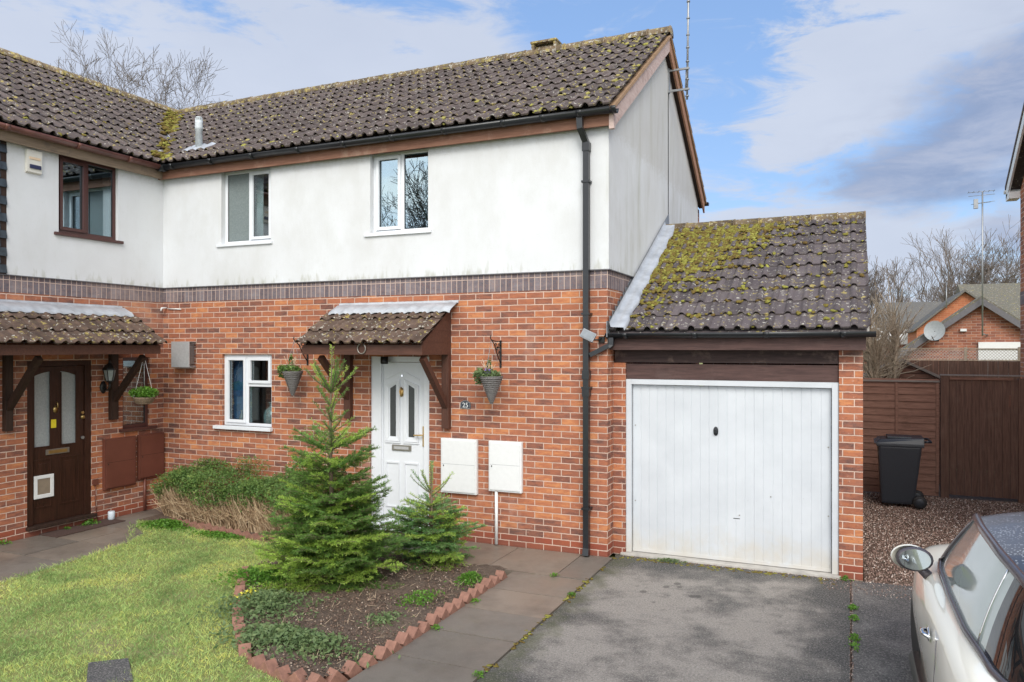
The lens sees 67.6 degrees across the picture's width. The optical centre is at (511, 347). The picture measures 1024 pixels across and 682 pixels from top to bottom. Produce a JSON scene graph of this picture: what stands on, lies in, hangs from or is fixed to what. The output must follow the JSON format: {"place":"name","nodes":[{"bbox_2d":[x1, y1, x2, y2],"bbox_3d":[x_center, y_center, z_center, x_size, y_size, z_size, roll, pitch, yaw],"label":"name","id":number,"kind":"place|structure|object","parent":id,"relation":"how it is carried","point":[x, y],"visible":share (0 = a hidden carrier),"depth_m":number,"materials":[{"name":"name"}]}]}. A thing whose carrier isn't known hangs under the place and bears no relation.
{"place":"outdoors","nodes":[
{"label":"outdoors","id":0,"kind":"place"},
{"bbox_2d":[0,507,162,582],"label":"side path","id":1,"kind":"structure","parent":0,"point":[21,556],"depth_m":9.25,"materials":[{"name":"concrete"}]},
{"bbox_2d":[39,518,125,537],"bbox_3d":[-5.704,2.399,10.198,0.345,0.012,1.000,0,0,24],"label":"doormat","id":2,"kind":"object","parent":1,"relation":"on","point":[73,529],"visible":0.86,"depth_m":10.11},
{"bbox_2d":[0,48,176,543],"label":"house","id":3,"kind":"structure","parent":1,"relation":"on","point":[80,306],"depth_m":10.33,"materials":[{"name":"paint"}]},
{"bbox_2d":[25,149,41,174],"bbox_3d":[-6.061,-2.350,9.705,0.055,0.298,0.200,0,0,24],"label":"alarm box","id":4,"kind":"object","parent":3,"relation":"attached to","point":[33,161],"visible":1,"depth_m":9.68,"materials":[{"name":"beige plastic"}]},
{"bbox_2d":[33,366,84,524],"bbox_3d":[-5.975,1.260,10.103,0.097,2.020,0.722,0,0,24],"label":"door","id":5,"kind":"structure","parent":3,"relation":"in","point":[58,391],"depth_m":10.10,"materials":[{"name":"brown wood"}]},
{"bbox_2d":[54,155,123,243],"bbox_3d":[-6.180,-1.880,10.630,0.975,1.980,1.934,0,0,24],"label":"window","id":6,"kind":"structure","parent":3,"relation":"in","point":[80,181],"depth_m":11.08,"materials":[{"name":"wood"}]},
{"bbox_2d":[100,360,116,392],"bbox_3d":[-5.588,0.409,10.606,0.232,0.468,0.165,0,0,24],"label":"wall lantern","id":7,"kind":"object","parent":3,"relation":"attached to","point":[109,369],"depth_m":10.57,"materials":[{"name":"black metal"}]},
{"bbox_2d":[102,436,135,489],"bbox_3d":[-5.565,1.633,10.864,0.067,0.705,0.510,0,0,24],"label":"meter box","id":8,"kind":"object","parent":3,"relation":"attached to","point":[118,462],"visible":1,"depth_m":10.81,"materials":[{"name":"brown plastic"}]},
{"bbox_2d":[106,437,135,488],"bbox_3d":[-5.541,1.633,10.853,0.015,0.669,0.474,0,0,24],"label":"door","id":9,"kind":"structure","parent":8,"relation":"in","point":[120,453],"depth_m":10.84,"materials":[{"name":"brown plastic"}]},
{"bbox_2d":[119,357,156,431],"bbox_3d":[-5.872,0.805,11.335,0.970,1.960,1.504,0,0,24],"label":"window","id":10,"kind":"structure","parent":3,"relation":"in","point":[128,403],"depth_m":11.38,"materials":[{"name":"wood"}]},
{"bbox_2d":[128,361,158,404],"bbox_3d":[-5.084,0.430,10.564,0.406,0.710,0.390,0,0,24],"label":"hanging basket","id":11,"kind":"object","parent":3,"relation":"hanging from","point":[138,396],"visible":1,"depth_m":10.48,"materials":[{"name":"brown wicker"}]},
{"bbox_2d":[137,432,163,509],"bbox_3d":[-5.350,1.835,11.351,0.067,1.120,0.445,0,0,24],"label":"meter box","id":12,"kind":"object","parent":3,"relation":"attached to","point":[150,454],"visible":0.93,"depth_m":11.29,"materials":[{"name":"brown plastic"}]},
{"bbox_2d":[141,433,163,477],"bbox_3d":[-5.326,1.600,11.340,0.015,0.614,0.409,0,0,24],"label":"door","id":13,"kind":"structure","parent":12,"relation":"in","point":[152,446],"depth_m":11.34,"materials":[{"name":"brown wood"}]},
{"bbox_2d":[0,519,280,681],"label":"lawn","id":14,"kind":"structure","parent":0,"point":[104,618],"depth_m":6.75,"materials":[{"name":"plant"}]},
{"bbox_2d":[1,524,138,582],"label":"edge grass","id":15,"kind":"structure","parent":14,"relation":"on","point":[82,555],"depth_m":8.86,"materials":[{"name":"plant"}]},
{"bbox_2d":[86,658,132,681],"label":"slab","id":16,"kind":"object","parent":14,"relation":"on","point":[105,671],"visible":1,"depth_m":5.62,"materials":[{"name":"concrete"}]},
{"bbox_2d":[129,518,195,533],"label":"weed","id":17,"kind":"object","parent":14,"relation":"on","point":[161,523],"visible":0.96,"depth_m":10.17,"materials":[{"name":"green plant"}]},
{"bbox_2d":[176,528,252,541],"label":"weed","id":18,"kind":"object","parent":14,"relation":"on","point":[221,534],"visible":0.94,"depth_m":9.65,"materials":[{"name":"green plant"}]},
{"bbox_2d":[139,513,280,536],"bbox_3d":[-3.751,2.425,10.370,2.950,0.060,0.990,0,0,24],"label":"hedge bed","id":19,"kind":"object","parent":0,"point":[157,517],"visible":0.1,"depth_m":10.71,"materials":[{"name":"soil"}]},
{"bbox_2d":[147,455,338,535],"bbox_3d":[-3.731,1.927,10.348,3.218,0.942,1.013,0,0,24],"label":"hedge","id":20,"kind":"object","parent":19,"relation":"on","point":[191,501],"visible":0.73,"depth_m":10.15,"materials":[{"name":"green plant"}]},
{"bbox_2d":[243,553,506,679],"bbox_3d":[-1.865,2.379,7.275,2.800,0.088,3.250,0,0,24],"label":"flower bed","id":21,"kind":"object","parent":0,"point":[423,611],"visible":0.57,"depth_m":6.97,"materials":[{"name":"soil"}]},
{"bbox_2d":[206,564,300,595],"bbox_3d":[-2.526,2.320,7.826,1.014,0.145,1.159,0,0,-31],"label":"bed plant","id":22,"kind":"object","parent":21,"relation":"on","point":[264,576],"visible":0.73,"depth_m":7.75,"materials":[{"name":"green plant"}]},
{"bbox_2d":[172,586,345,633],"bbox_3d":[-2.257,2.318,6.958,1.456,0.148,1.308,0,0,24],"label":"bed plant","id":23,"kind":"object","parent":21,"relation":"on","point":[261,600],"visible":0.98,"depth_m":6.89,"materials":[{"name":"green plant"}]},
{"bbox_2d":[194,616,400,669],"bbox_3d":[-1.791,2.323,6.205,1.984,0.155,0.906,0,0,24],"label":"bed plant","id":24,"kind":"object","parent":21,"relation":"on","point":[299,636],"visible":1,"depth_m":6.07,"materials":[{"name":"green plant"}]},
{"bbox_2d":[249,344,412,593],"bbox_3d":[-1.842,1.239,7.799,1.618,2.546,1.620,0,0,-31],"label":"fir tree","id":25,"kind":"object","parent":21,"relation":"on","point":[316,544],"visible":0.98,"depth_m":7.56,"materials":[{"name":"green plant"}]},
{"bbox_2d":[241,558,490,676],"bbox_3d":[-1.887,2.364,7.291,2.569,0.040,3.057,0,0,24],"label":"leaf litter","id":26,"kind":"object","parent":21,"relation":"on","point":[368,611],"visible":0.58,"depth_m":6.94,"materials":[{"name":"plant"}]},
{"bbox_2d":[356,609,413,633],"bbox_3d":[-1.046,2.351,6.603,0.544,0.085,0.562,0,0,-35],"label":"bed plant","id":27,"kind":"object","parent":21,"relation":"on","point":[376,618],"visible":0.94,"depth_m":6.61,"materials":[{"name":"green plant"}]},
{"bbox_2d":[391,587,444,611],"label":"bed plant","id":28,"kind":"object","parent":21,"relation":"on","point":[420,598],"visible":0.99,"depth_m":7.18,"materials":[{"name":"green plant"}]},
{"bbox_2d":[381,461,487,571],"bbox_3d":[-0.922,1.877,8.545,1.281,1.189,1.182,0,0,24],"label":"fir tree","id":29,"kind":"object","parent":21,"relation":"on","point":[431,535],"visible":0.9,"depth_m":8.44,"materials":[{"name":"green plant"}]},
{"bbox_2d":[442,571,485,589],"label":"bed plant","id":30,"kind":"object","parent":21,"relation":"on","point":[469,575],"visible":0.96,"depth_m":7.72,"materials":[{"name":"green plant"}]},
{"bbox_2d":[344,529,611,681],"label":"path","id":31,"kind":"structure","parent":0,"point":[466,641],"depth_m":6.82,"materials":[{"name":"concrete"}]},
{"bbox_2d":[151,25,708,556],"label":"house","id":32,"kind":"structure","parent":31,"relation":"on","point":[535,195],"depth_m":9.98,"materials":[{"name":"red brick"}]},
{"bbox_2d":[171,342,195,366],"bbox_3d":[-4.860,0.105,11.332,0.355,0.380,0.137,0,0,24],"label":"vent cover","id":33,"kind":"object","parent":32,"relation":"attached to","point":[182,354],"visible":1,"depth_m":11.27,"materials":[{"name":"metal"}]},
{"bbox_2d":[184,116,215,150],"bbox_3d":[-4.747,-3.210,11.544,0.520,0.550,0.236,0,0,24],"label":"flue pipe","id":34,"kind":"object","parent":32,"relation":"attached to","point":[199,143],"visible":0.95,"depth_m":11.53,"materials":[{"name":"grey metal"}]},
{"bbox_2d":[213,354,272,431],"bbox_3d":[-3.620,0.765,11.334,1.952,1.970,0.980,0,0,24],"label":"window","id":35,"kind":"structure","parent":32,"relation":"in","point":[252,373],"depth_m":11.12,"materials":[{"name":"white plastic"}]},
{"bbox_2d":[216,167,272,246],"bbox_3d":[-3.615,-1.870,11.337,1.949,2.000,0.970,0,0,24],"label":"window","id":36,"kind":"structure","parent":32,"relation":"in","point":[247,192],"depth_m":11.07,"materials":[{"name":"white plastic"}]},
{"bbox_2d":[263,402,270,422],"bbox_3d":[-3.469,0.954,11.048,0.230,0.330,0.230,0,0,24],"label":"demijohn","id":37,"kind":"object","parent":32,"relation":"on","point":[267,416],"visible":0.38,"depth_m":10.95,"materials":[{"name":"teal glass"}]},
{"bbox_2d":[293,337,308,364],"bbox_3d":[-2.861,0.051,10.361,0.022,0.388,0.304,0,0,24],"label":"wall bracket","id":38,"kind":"object","parent":32,"relation":"attached to","point":[307,359],"depth_m":10.44,"materials":[{"name":"black metal"}]},
{"bbox_2d":[277,342,302,395],"bbox_3d":[-2.986,0.282,10.286,0.377,0.736,0.292,0,0,24],"label":"hanging basket","id":39,"kind":"object","parent":38,"relation":"hanging from","point":[292,374],"visible":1,"depth_m":10.22,"materials":[{"name":"grey wicker"}]},
{"bbox_2d":[364,148,431,236],"bbox_3d":[-1.280,-1.870,10.307,1.913,2.000,0.970,0,0,24],"label":"window","id":40,"kind":"structure","parent":32,"relation":"in","point":[400,177],"depth_m":10.18,"materials":[{"name":"white plastic"}]},
{"bbox_2d":[384,362,423,521],"bbox_3d":[-1.405,1.249,9.939,0.629,2.105,0.104,0,0,24],"label":"door","id":41,"kind":"structure","parent":32,"relation":"in","point":[403,381],"depth_m":9.96,"materials":[{"name":"white plastic"}]},
{"bbox_2d":[441,437,477,494],"bbox_3d":[-0.657,1.475,9.517,0.500,0.680,0.067,0,0,24],"label":"meter box","id":42,"kind":"object","parent":32,"relation":"attached to","point":[459,458],"visible":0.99,"depth_m":9.48,"materials":[{"name":"white paint"}]},
{"bbox_2d":[442,439,475,493],"bbox_3d":[-0.665,1.475,9.493,0.470,0.644,0.015,0,0,24],"label":"door","id":43,"kind":"structure","parent":42,"relation":"in","point":[458,456],"depth_m":9.48,"materials":[{"name":"white paint"}]},
{"bbox_2d":[460,400,470,408],"bbox_3d":[-0.578,0.710,9.511,0.140,0.100,0.014,0,0,24],"label":"house number","id":44,"kind":"object","parent":32,"relation":"attached to","point":[465,404],"visible":1,"depth_m":9.51,"materials":[{"name":"metal"}]},
{"bbox_2d":[490,335,501,366],"bbox_3d":[-0.197,0.051,9.186,0.022,0.388,0.304,0,0,24],"label":"wall bracket","id":45,"kind":"object","parent":32,"relation":"attached to","point":[500,351],"depth_m":9.28,"materials":[{"name":"black metal"}]},
{"bbox_2d":[472,341,502,403],"bbox_3d":[-0.290,0.295,9.095,0.383,0.761,0.294,0,0,24],"label":"hanging basket","id":46,"kind":"object","parent":45,"relation":"hanging from","point":[489,381],"visible":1,"depth_m":9.02,"materials":[{"name":"grey wicker"}]},
{"bbox_2d":[489,440,522,543],"bbox_3d":[-0.079,1.766,9.262,0.435,1.258,0.067,0,0,24],"label":"meter box","id":47,"kind":"object","parent":32,"relation":"attached to","point":[505,466],"visible":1,"depth_m":9.23,"materials":[{"name":"white paint"}]},
{"bbox_2d":[490,442,520,491],"bbox_3d":[-0.086,1.444,9.238,0.405,0.577,0.015,0,0,23],"label":"door","id":48,"kind":"structure","parent":47,"relation":"in","point":[504,457],"depth_m":9.23,"materials":[{"name":"white paint"}]},
{"bbox_2d":[580,328,604,342],"bbox_3d":[0.941,-0.134,8.724,0.353,0.169,0.152,0,0,-16],"label":"security light","id":49,"kind":"object","parent":32,"relation":"attached to","point":[587,335],"visible":1,"depth_m":8.68,"materials":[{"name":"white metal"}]},
{"bbox_2d":[668,0,689,213],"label":"tv aerial","id":50,"kind":"object","parent":32,"relation":"attached to","point":[686,68],"visible":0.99,"depth_m":11.53,"materials":[{"name":"metal"}]},
{"bbox_2d":[0,0,1023,326],"label":"sky","id":51,"kind":"structure","parent":0,"point":[893,111],"materials":[{"name":"blue"}]},
{"bbox_2d":[251,363,956,656],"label":"ground","id":52,"kind":"structure","parent":0,"point":[612,555],"depth_m":9.10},
{"bbox_2d":[50,20,227,109],"bbox_3d":[-19.212,-6.772,40.890,15.115,18.431,15.100,0,0,0],"label":"bare tree","id":53,"kind":"object","parent":52,"relation":"on","point":[127,76],"visible":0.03,"depth_m":38.49,"materials":[{"name":"grey plant"}]},
{"bbox_2d":[238,643,251,660],"bbox_3d":[-2.091,2.435,5.993,0.094,0.214,0.207,0,0,-23],"label":"edging brick","id":54,"kind":"object","parent":52,"relation":"on","point":[246,646],"visible":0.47,"depth_m":5.98,"materials":[{"name":"brick"}]},
{"bbox_2d":[247,654,265,669],"bbox_3d":[-1.899,2.432,5.763,0.206,0.215,0.094,0,0,41],"label":"edging brick","id":55,"kind":"object","parent":52,"relation":"on","point":[257,661],"visible":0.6,"depth_m":5.75,"materials":[{"name":"brick"}]},
{"bbox_2d":[258,658,278,675],"bbox_3d":[-1.776,2.424,5.664,0.206,0.215,0.094,0,0,36],"label":"edging brick","id":56,"kind":"object","parent":52,"relation":"on","point":[268,667],"visible":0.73,"depth_m":5.65,"materials":[{"name":"brick"}]},
{"bbox_2d":[271,664,290,681],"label":"edging brick","id":57,"kind":"object","parent":52,"relation":"on","point":[282,674],"visible":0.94,"depth_m":5.55,"materials":[{"name":"brick"}]},
{"bbox_2d":[286,667,306,681],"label":"edging brick","id":58,"kind":"object","parent":52,"relation":"on","point":[298,675],"visible":0.96,"depth_m":5.47,"materials":[{"name":"brick"}]},
{"bbox_2d":[306,672,326,681],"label":"edging brick","id":59,"kind":"object","parent":52,"relation":"on","point":[314,677],"visible":1,"depth_m":5.42,"materials":[{"name":"brick"}]},
{"bbox_2d":[323,667,347,681],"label":"edging brick","id":60,"kind":"object","parent":52,"relation":"on","point":[339,677],"visible":0.75,"depth_m":5.54,"materials":[{"name":"brick"}]},
{"bbox_2d":[340,660,362,679],"bbox_3d":[-1.178,2.441,5.713,0.094,0.216,0.203,0,0,36],"label":"edging brick","id":61,"kind":"object","parent":52,"relation":"on","point":[354,668],"visible":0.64,"depth_m":5.66,"materials":[{"name":"brick"}]},
{"bbox_2d":[358,653,377,669],"bbox_3d":[-1.079,2.440,5.836,0.094,0.216,0.203,0,0,37],"label":"edging brick","id":62,"kind":"object","parent":52,"relation":"on","point":[370,659],"visible":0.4,"depth_m":5.79,"materials":[{"name":"brick"}]},
{"bbox_2d":[372,645,391,660],"bbox_3d":[-1.002,2.428,5.973,0.097,0.214,0.208,0,0,24],"label":"edging brick","id":63,"kind":"object","parent":52,"relation":"on","point":[379,652],"visible":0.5,"depth_m":5.92,"materials":[{"name":"brick"}]},
{"bbox_2d":[384,640,402,653],"bbox_3d":[-0.937,2.432,6.119,0.098,0.206,0.216,0,0,24],"label":"edging brick","id":64,"kind":"object","parent":52,"relation":"on","point":[394,646],"visible":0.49,"depth_m":6.06,"materials":[{"name":"brick"}]},
{"bbox_2d":[394,631,412,645],"bbox_3d":[-0.874,2.429,6.262,0.096,0.216,0.205,0,0,24],"label":"edging brick","id":65,"kind":"object","parent":52,"relation":"on","point":[403,638],"visible":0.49,"depth_m":6.21,"materials":[{"name":"brick"}]},
{"bbox_2d":[406,626,422,639],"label":"edging brick","id":66,"kind":"object","parent":52,"relation":"on","point":[414,632],"visible":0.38,"depth_m":6.35,"materials":[{"name":"brick"}]},
{"bbox_2d":[418,621,431,633],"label":"edging brick","id":67,"kind":"object","parent":52,"relation":"on","point":[424,627],"visible":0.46,"depth_m":6.50,"materials":[{"name":"brick"}]},
{"bbox_2d":[425,613,440,625],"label":"edging brick","id":68,"kind":"object","parent":52,"relation":"on","point":[432,619],"visible":0.42,"depth_m":6.64,"materials":[{"name":"brick"}]},
{"bbox_2d":[434,607,449,619],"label":"edging brick","id":69,"kind":"object","parent":52,"relation":"on","point":[442,613],"visible":0.46,"depth_m":6.79,"materials":[{"name":"brick"}]},
{"bbox_2d":[443,602,457,614],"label":"edging brick","id":70,"kind":"object","parent":52,"relation":"on","point":[451,608],"visible":0.47,"depth_m":6.93,"materials":[{"name":"brick"}]},
{"bbox_2d":[452,598,464,609],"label":"edging brick","id":71,"kind":"object","parent":52,"relation":"on","point":[459,603],"visible":0.38,"depth_m":7.08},
{"bbox_2d":[459,591,472,603],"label":"edging brick","id":72,"kind":"object","parent":52,"relation":"on","point":[466,597],"visible":0.48,"depth_m":7.22,"materials":[{"name":"brick"}]},
{"bbox_2d":[467,588,480,597],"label":"edging brick","id":73,"kind":"object","parent":52,"relation":"on","point":[475,593],"visible":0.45,"depth_m":7.37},
{"bbox_2d":[474,583,486,593],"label":"edging brick","id":74,"kind":"object","parent":52,"relation":"on","point":[482,588],"visible":0.47,"depth_m":7.51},
{"bbox_2d":[480,577,494,588],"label":"edging brick","id":75,"kind":"object","parent":52,"relation":"on","point":[488,583],"visible":0.42,"depth_m":7.66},
{"bbox_2d":[495,570,506,580],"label":"edging brick","id":76,"kind":"object","parent":52,"relation":"on","point":[501,575],"visible":0.48,"depth_m":7.94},
{"bbox_2d":[850,582,851,681],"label":"crack bed","id":77,"kind":"object","parent":52,"relation":"on","point":[850,635],"visible":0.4,"depth_m":6.36,"materials":[{"name":"soil"}]},
{"bbox_2d":[868,256,907,323],"bbox_3d":[18.252,-1.076,39.542,4.030,7.022,6.024,0,0,-3],"label":"bare tree","id":78,"kind":"object","parent":52,"relation":"on","point":[872,284],"visible":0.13,"depth_m":38.20,"materials":[{"name":"plant"}]},
{"bbox_2d":[868,257,927,301],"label":"bare tree","id":79,"kind":"object","parent":52,"relation":"on","point":[898,284],"visible":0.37,"depth_m":42.31,"materials":[{"name":"plant"}]},
{"bbox_2d":[863,301,941,372],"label":"house","id":80,"kind":"structure","parent":52,"relation":"on","point":[927,308],"depth_m":36.21,"materials":[{"name":"white paint"}]},
{"bbox_2d":[917,279,953,301],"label":"bare tree","id":81,"kind":"object","parent":52,"relation":"on","point":[941,299],"visible":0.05,"depth_m":54.52,"materials":[{"name":"plant"}]},
{"bbox_2d":[906,287,976,342],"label":"house","id":82,"kind":"structure","parent":52,"relation":"on","point":[948,307],"depth_m":29.32,"materials":[{"name":"brick"}]},
{"bbox_2d":[883,347,1019,468],"bbox_3d":[9.710,1.205,14.837,5.484,2.420,0.050,0,0,24],"label":"trellis fence","id":83,"kind":"object","parent":52,"relation":"on","point":[966,366],"visible":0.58,"depth_m":15.12,"materials":[{"name":"brown wood"}]},
{"bbox_2d":[889,214,1019,301],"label":"bare tree","id":84,"kind":"object","parent":52,"relation":"on","point":[945,268],"visible":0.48,"depth_m":43.34,"materials":[{"name":"plant"}]},
{"bbox_2d":[898,296,1019,374],"bbox_3d":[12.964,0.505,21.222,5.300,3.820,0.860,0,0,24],"label":"bungalow","id":85,"kind":"object","parent":52,"relation":"on","point":[963,327],"visible":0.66,"depth_m":21.07,"materials":[{"name":"red brick"}]},
{"bbox_2d":[924,321,944,340],"bbox_3d":[11.669,-0.451,21.186,0.442,0.573,0.671,0,0,2],"label":"satellite dish","id":86,"kind":"object","parent":85,"relation":"attached to","point":[932,329],"visible":0.99,"depth_m":21.17,"materials":[{"name":"white metal"}]},
{"bbox_2d":[967,190,994,335],"bbox_3d":[12.741,-2.268,20.765,0.648,3.926,0.671,0,0,24],"label":"tv aerial","id":87,"kind":"object","parent":85,"relation":"attached to","point":[975,203],"visible":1,"depth_m":20.69,"materials":[{"name":"metal"}]},
{"bbox_2d":[978,349,1017,359],"bbox_3d":[13.846,1.136,20.618,2.220,2.158,0.045,0,0,24],"label":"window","id":88,"kind":"structure","parent":85,"relation":"in","point":[980,358],"depth_m":20.86,"materials":[{"name":"white paint"}]},
{"bbox_2d":[930,233,999,300],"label":"bare tree","id":89,"kind":"object","parent":52,"relation":"on","point":[948,257],"visible":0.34,"depth_m":45.44,"materials":[{"name":"plant"}]},
{"bbox_2d":[932,233,1019,302],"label":"bare tree","id":90,"kind":"object","parent":52,"relation":"on","point":[988,272],"visible":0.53,"depth_m":41.01,"materials":[{"name":"plant"}]},
{"bbox_2d":[953,237,1019,293],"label":"bare tree","id":91,"kind":"object","parent":52,"relation":"on","point":[998,254],"visible":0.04,"depth_m":44.54,"materials":[{"name":"plant"}]},
{"bbox_2d":[956,283,1019,318],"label":"house","id":92,"kind":"structure","parent":52,"relation":"on","point":[1005,296],"depth_m":30.76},
{"bbox_2d":[477,553,849,681],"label":"driveway","id":93,"kind":"structure","parent":0,"point":[625,619],"depth_m":6.50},
{"bbox_2d":[482,557,616,670],"bbox_3d":[0.153,2.409,6.474,0.132,0.016,5.015,0,0,24],"label":"joint moss","id":94,"kind":"object","parent":93,"relation":"on","point":[525,636],"visible":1,"depth_m":6.76,"materials":[{"name":"plant"}]},
{"bbox_2d":[619,556,834,584],"bbox_3d":[2.303,2.413,8.380,2.286,0.016,0.340,0,0,24],"label":"threshold moss","id":95,"kind":"object","parent":93,"relation":"on","point":[757,571],"visible":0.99,"depth_m":8.31,"materials":[{"name":"plant"}]},
{"bbox_2d":[589,211,875,580],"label":"garage","id":96,"kind":"structure","parent":93,"relation":"on","point":[745,451],"depth_m":8.58,"materials":[{"name":"red brick"}]},
{"bbox_2d":[633,385,830,571],"bbox_3d":[2.395,1.409,8.525,2.143,1.943,0.075,0,0,24],"label":"garage door","id":97,"kind":"structure","parent":96,"relation":"in","point":[724,473],"depth_m":8.50,"materials":[{"name":"paint"}]},
{"bbox_2d":[623,555,911,681],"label":"gravel scatter","id":98,"kind":"object","parent":93,"relation":"on","point":[834,588],"visible":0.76,"depth_m":7.66,"materials":[{"name":"gravel"}]},
{"bbox_2d":[852,581,912,681],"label":"side driveway","id":99,"kind":"structure","parent":0,"point":[881,627],"depth_m":6.47,"materials":[{"name":"asphalt"}]},
{"bbox_2d":[891,511,1023,681],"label":"parked car","id":100,"kind":"object","parent":99,"relation":"on","point":[967,613],"visible":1,"depth_m":4.03,"materials":[{"name":"white paint"}]},
{"bbox_2d":[863,471,1023,585],"bbox_3d":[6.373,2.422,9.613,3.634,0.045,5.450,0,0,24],"label":"gravel","id":101,"kind":"structure","parent":0,"point":[919,514],"depth_m":10.53,"materials":[{"name":"gravel"}]},
{"bbox_2d":[863,275,936,378],"bbox_3d":[6.600,0.554,13.749,1.530,3.729,1.482,0,0,-26],"label":"pollarded shrub","id":102,"kind":"object","parent":101,"relation":"on","point":[875,358],"visible":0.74,"depth_m":13.58,"materials":[{"name":"plant"}]},
{"bbox_2d":[863,378,939,495],"bbox_3d":[6.412,1.471,12.696,1.190,1.908,0.070,0,0,24],"label":"fence panel","id":103,"kind":"object","parent":101,"relation":"on","point":[900,406],"visible":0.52,"depth_m":12.67,"materials":[{"name":"brown wood"}]},
{"bbox_2d":[863,359,939,483],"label":"garden shed","id":104,"kind":"structure","parent":101,"relation":"on","point":[920,373],"depth_m":13.70,"materials":[{"name":"brown wood"}]},
{"bbox_2d":[874,434,931,508],"bbox_3d":[5.986,1.885,11.748,0.778,1.059,0.595,0,0,24],"label":"wheelie bin","id":105,"kind":"object","parent":101,"relation":"on","point":[899,456],"visible":1,"depth_m":11.55,"materials":[{"name":"plastic"}]},
{"bbox_2d":[940,376,948,497],"bbox_3d":[7.027,1.462,12.436,0.117,2.005,0.110,0,0,24],"label":"gate post","id":106,"kind":"object","parent":101,"relation":"on","point":[944,436],"visible":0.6,"depth_m":12.39,"materials":[{"name":"brown wood"}]},
{"bbox_2d":[940,374,1023,376],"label":"gate head rail","id":107,"kind":"object","parent":106,"relation":"on","point":[980,375],"visible":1,"depth_m":12.20,"materials":[{"name":"wood"}]},
{"bbox_2d":[1003,103,1023,378],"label":"house","id":108,"kind":"structure","parent":101,"relation":"on","point":[1014,188],"depth_m":12.29,"materials":[{"name":"red brick"}]},
{"bbox_2d":[1017,379,1023,502],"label":"gate post","id":109,"kind":"object","parent":101,"relation":"on","point":[1020,499],"visible":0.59,"depth_m":11.95,"materials":[{"name":"brown wood"}]},
{"bbox_2d":[949,377,1017,498],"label":"garden gate","id":110,"kind":"structure","parent":109,"relation":"attached to","point":[987,437],"depth_m":12.20,"materials":[{"name":"brown wood"}]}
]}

